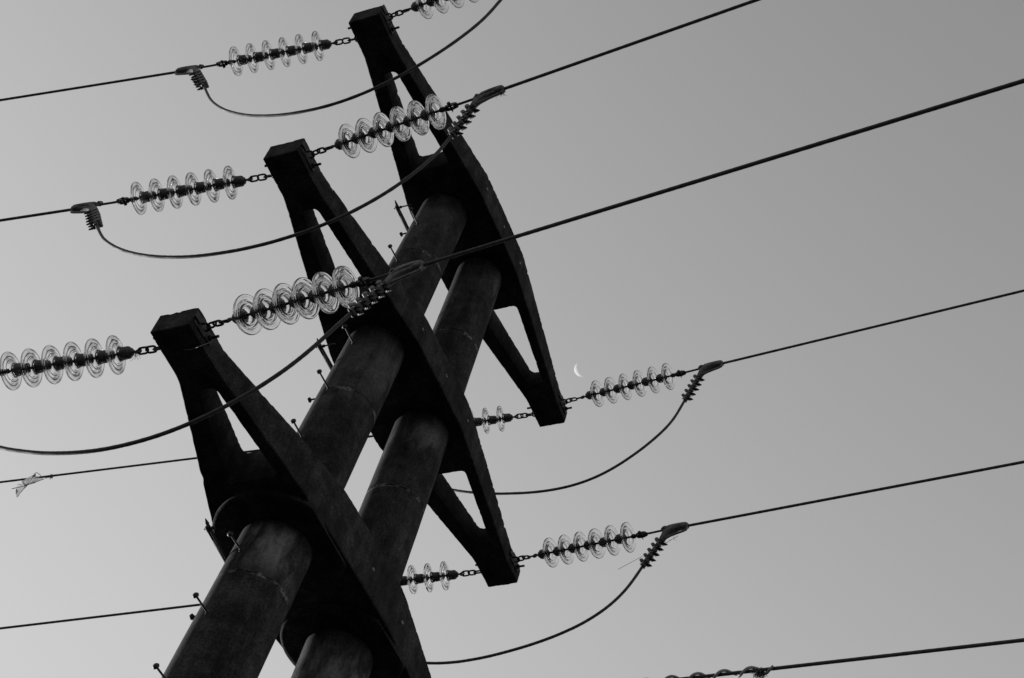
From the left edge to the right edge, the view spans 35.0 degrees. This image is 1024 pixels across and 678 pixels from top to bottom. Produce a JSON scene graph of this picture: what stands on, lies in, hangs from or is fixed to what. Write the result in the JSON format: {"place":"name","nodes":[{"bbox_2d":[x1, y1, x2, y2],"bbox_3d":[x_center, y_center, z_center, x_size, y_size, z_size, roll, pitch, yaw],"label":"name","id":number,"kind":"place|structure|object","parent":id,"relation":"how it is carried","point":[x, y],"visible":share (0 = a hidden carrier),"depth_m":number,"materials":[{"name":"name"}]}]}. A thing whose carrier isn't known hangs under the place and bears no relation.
{"place":"outdoors","nodes":[
{"label":"outdoors","id":0,"kind":"place"},
{"bbox_2d":[0,0,1023,677],"label":"sky","id":1,"kind":"structure","parent":0,"point":[924,213],"materials":[{"name":"grey"}]},
{"label":"ground","id":2,"kind":"structure","parent":0,"visible":0},
{"bbox_2d":[152,193,466,677],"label":"concrete pole","id":3,"kind":"object","parent":2,"relation":"on","point":[238,619],"visible":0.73,"depth_m":10.96,"materials":[{"name":"concrete"}]},
{"bbox_2d":[150,308,430,677],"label":"concrete crossarm","id":4,"kind":"object","parent":3,"relation":"attached to","point":[350,583],"visible":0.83,"depth_m":10.44,"materials":[{"name":"concrete"}]},
{"bbox_2d":[0,335,159,390],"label":"insulator string","id":5,"kind":"object","parent":4,"relation":"attached to","point":[30,367],"visible":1,"depth_m":10.11,"materials":[{"name":"clear glass"}]},
{"bbox_2d":[206,266,359,334],"bbox_3d":[-1.380,-0.192,9.558,1.111,0.252,0.252,-14,-58,30],"label":"insulator string","id":6,"kind":"object","parent":4,"relation":"attached to","point":[285,303],"visible":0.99,"depth_m":9.47,"materials":[{"name":"clear glass"}]},
{"bbox_2d":[347,260,425,317],"bbox_3d":[-0.756,-0.271,9.039,0.516,0.417,0.096,-14,-58,30],"label":"strain clamp","id":7,"kind":"object","parent":6,"relation":"attached to","point":[397,274],"visible":1,"depth_m":9.03,"materials":[{"name":"metal"}]},
{"bbox_2d":[0,311,352,454],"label":"jumper cable","id":8,"kind":"object","parent":7,"relation":"attached to","point":[249,392],"visible":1,"depth_m":8.74,"materials":[{"name":"black metal"}]},
{"bbox_2d":[423,78,1023,266],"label":"conductor wire","id":9,"kind":"object","parent":7,"relation":"attached to","point":[800,149],"visible":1,"depth_m":8.07,"materials":[{"name":"black metal"}]},
{"bbox_2d":[263,138,524,586],"bbox_3d":[-0.858,0.354,12.722,0.769,0.294,4.365,-11,-57,22],"label":"concrete crossarm","id":10,"kind":"object","parent":3,"relation":"attached to","point":[425,380],"visible":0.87,"depth_m":12.43,"materials":[{"name":"concrete"}]},
{"bbox_2d":[130,165,271,214],"bbox_3d":[-2.268,-1.112,11.909,1.122,0.252,0.252,-8,-55,13],"label":"insulator string","id":11,"kind":"object","parent":10,"relation":"attached to","point":[175,191],"visible":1,"depth_m":11.89,"materials":[{"name":"clear glass"}]},
{"bbox_2d":[70,197,130,229],"bbox_3d":[-3.064,-0.918,11.960,0.516,0.416,0.092,-8,-55,13],"label":"strain clamp","id":12,"kind":"object","parent":11,"relation":"attached to","point":[92,212],"visible":0.98,"depth_m":12.04,"materials":[{"name":"metal"}]},
{"bbox_2d":[0,208,70,221],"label":"conductor wire","id":13,"kind":"object","parent":12,"relation":"attached to","point":[35,215],"visible":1,"depth_m":12.21,"materials":[{"name":"black metal"}]},
{"bbox_2d":[311,94,445,157],"bbox_3d":[-0.959,-1.445,11.366,1.118,0.252,0.252,-14,-58,28],"label":"insulator string","id":14,"kind":"object","parent":10,"relation":"attached to","point":[365,135],"visible":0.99,"depth_m":11.29,"materials":[{"name":"clear glass"}]},
{"bbox_2d":[439,85,505,138],"bbox_3d":[-0.304,-1.505,10.877,0.516,0.423,0.110,-14,-58,28],"label":"strain clamp","id":15,"kind":"object","parent":14,"relation":"attached to","point":[477,100],"visible":1,"depth_m":10.86,"materials":[{"name":"metal"}]},
{"bbox_2d":[95,134,453,258],"bbox_3d":[-1.786,-0.838,10.959,2.920,0.979,0.044,-11,-57,22],"label":"jumper cable","id":16,"kind":"object","parent":15,"relation":"attached to","point":[402,181],"visible":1,"depth_m":10.53,"materials":[{"name":"black metal"}]},
{"bbox_2d":[504,0,760,89],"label":"conductor wire","id":17,"kind":"object","parent":15,"relation":"attached to","point":[632,43],"visible":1,"depth_m":10.41,"materials":[{"name":"black metal"}]},
{"bbox_2d":[400,561,480,593],"bbox_3d":[-0.789,2.065,13.995,1.116,0.252,0.252,-9,-56,14],"label":"insulator string","id":18,"kind":"object","parent":10,"relation":"attached to","point":[428,577],"visible":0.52,"depth_m":13.92,"materials":[{"name":"clear glass"}]},
{"label":"strain clamp","id":19,"kind":"object","parent":18,"relation":"attached to","visible":0},
{"bbox_2d":[0,603,200,629],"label":"conductor wire","id":20,"kind":"object","parent":19,"relation":"attached to","point":[102,616],"visible":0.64,"depth_m":14.70,"materials":[{"name":"black metal"}]},
{"bbox_2d":[517,522,635,567],"bbox_3d":[0.512,1.731,13.449,1.114,0.252,0.252,-15,-58,29],"label":"insulator string","id":21,"kind":"object","parent":10,"relation":"attached to","point":[596,543],"visible":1,"depth_m":13.38,"materials":[{"name":"clear glass"}]},
{"bbox_2d":[631,522,688,568],"bbox_3d":[1.151,1.647,12.948,0.516,0.414,0.087,-15,-58,29],"label":"strain clamp","id":22,"kind":"object","parent":21,"relation":"attached to","point":[669,531],"visible":1,"depth_m":12.94,"materials":[{"name":"metal"}]},
{"bbox_2d":[427,566,643,664],"bbox_3d":[-0.306,2.292,13.100,2.879,0.840,0.041,-12,-57,23],"label":"jumper cable","id":23,"kind":"object","parent":22,"relation":"attached to","point":[555,635],"visible":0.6,"depth_m":12.65,"materials":[{"name":"black metal"}]},
{"bbox_2d":[688,460,1023,526],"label":"conductor wire","id":24,"kind":"object","parent":22,"relation":"attached to","point":[864,492],"visible":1,"depth_m":12.23,"materials":[{"name":"black metal"}]},
{"bbox_2d":[348,4,571,426],"bbox_3d":[-0.396,-0.928,14.278,0.709,0.286,4.393,-11,-57,22],"label":"concrete crossarm","id":25,"kind":"object","parent":3,"relation":"attached to","point":[454,168],"visible":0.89,"depth_m":13.97,"materials":[{"name":"concrete"}]},
{"bbox_2d":[229,31,355,75],"bbox_3d":[-1.815,-2.393,13.475,1.125,0.252,0.252,-8,-55,14],"label":"insulator string","id":26,"kind":"object","parent":25,"relation":"attached to","point":[268,55],"visible":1,"depth_m":13.45,"materials":[{"name":"clear glass"}]},
{"bbox_2d":[175,60,229,89],"bbox_3d":[-2.607,-2.189,13.551,0.516,0.408,0.089,-8,-55,14],"label":"strain clamp","id":27,"kind":"object","parent":26,"relation":"attached to","point":[198,79],"visible":1,"depth_m":13.61,"materials":[{"name":"metal"}]},
{"bbox_2d":[0,71,174,100],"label":"conductor wire","id":28,"kind":"object","parent":27,"relation":"attached to","point":[90,85],"visible":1,"depth_m":13.91,"materials":[{"name":"black metal"}]},
{"bbox_2d":[203,0,501,116],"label":"jumper cable","id":29,"kind":"object","parent":27,"relation":"hanging from","point":[481,20],"visible":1,"depth_m":11.91,"materials":[{"name":"black metal"}]},
{"bbox_2d":[390,0,477,18],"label":"insulator string","id":30,"kind":"object","parent":25,"relation":"attached to","point":[424,8],"visible":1,"depth_m":12.98,"materials":[{"name":"clear glass"}]},
{"bbox_2d":[471,406,533,433],"bbox_3d":[-0.326,0.793,15.563,1.106,0.252,0.252,-8,-56,14],"label":"insulator string","id":31,"kind":"object","parent":25,"relation":"attached to","point":[500,419],"visible":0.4,"depth_m":15.47,"materials":[{"name":"clear glass"}]},
{"bbox_3d":[-1.109,0.998,15.630,0.516,0.408,0.071,-8,-56,14],"label":"strain clamp","id":32,"kind":"object","parent":31,"relation":"attached to","visible":0},
{"bbox_2d":[0,435,372,482],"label":"conductor wire","id":33,"kind":"object","parent":32,"relation":"attached to","point":[120,467],"visible":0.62,"depth_m":16.47,"materials":[{"name":"black metal"}]},
{"bbox_2d":[12,472,52,496],"bbox_3d":[-4.909,1.478,16.636,0.358,0.297,0.126,-11,-57,22],"label":"plastic scrap","id":34,"kind":"object","parent":33,"relation":"attached to","point":[32,479],"visible":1,"depth_m":16.63,"materials":[{"name":"grey plastic"}]},
{"bbox_2d":[565,363,674,406],"bbox_3d":[0.979,0.460,15.018,1.125,0.252,0.252,-15,-58,28],"label":"insulator string","id":35,"kind":"object","parent":25,"relation":"attached to","point":[624,387],"visible":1,"depth_m":14.95,"materials":[{"name":"clear glass"}]},
{"bbox_2d":[671,360,723,402],"bbox_3d":[1.638,0.387,14.530,0.516,0.417,0.111,-15,-58,28],"label":"strain clamp","id":36,"kind":"object","parent":35,"relation":"attached to","point":[706,368],"visible":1,"depth_m":14.52,"materials":[{"name":"metal"}]},
{"bbox_2d":[452,400,685,494],"bbox_3d":[0.162,1.078,14.615,2.899,1.006,0.046,-12,-57,22],"label":"jumper cable","id":37,"kind":"object","parent":36,"relation":"attached to","point":[604,472],"visible":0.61,"depth_m":14.13,"materials":[{"name":"black metal"}]},
{"bbox_2d":[723,289,1023,363],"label":"conductor wire","id":38,"kind":"object","parent":36,"relation":"attached to","point":[882,324],"visible":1,"depth_m":13.84,"materials":[{"name":"black metal"}]},
{"bbox_2d":[291,257,501,677],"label":"concrete pole","id":39,"kind":"object","parent":2,"relation":"on","point":[394,503],"visible":0.68,"depth_m":12.22,"materials":[{"name":"black concrete"}]},
{"bbox_2d":[678,638,1023,677],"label":"cable","id":40,"kind":"object","parent":39,"relation":"attached to","point":[976,645],"visible":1,"depth_m":8.82,"materials":[{"name":"black metal"}]},
{"bbox_2d":[665,665,773,677],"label":"helical rod","id":41,"kind":"object","parent":40,"relation":"attached to","point":[744,670],"visible":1,"depth_m":9.25,"materials":[{"name":"metal"}]},
{"bbox_2d":[747,667,766,677],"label":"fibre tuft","id":42,"kind":"object","parent":40,"relation":"on","point":[759,673],"visible":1,"depth_m":9.12,"materials":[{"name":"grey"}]}
]}

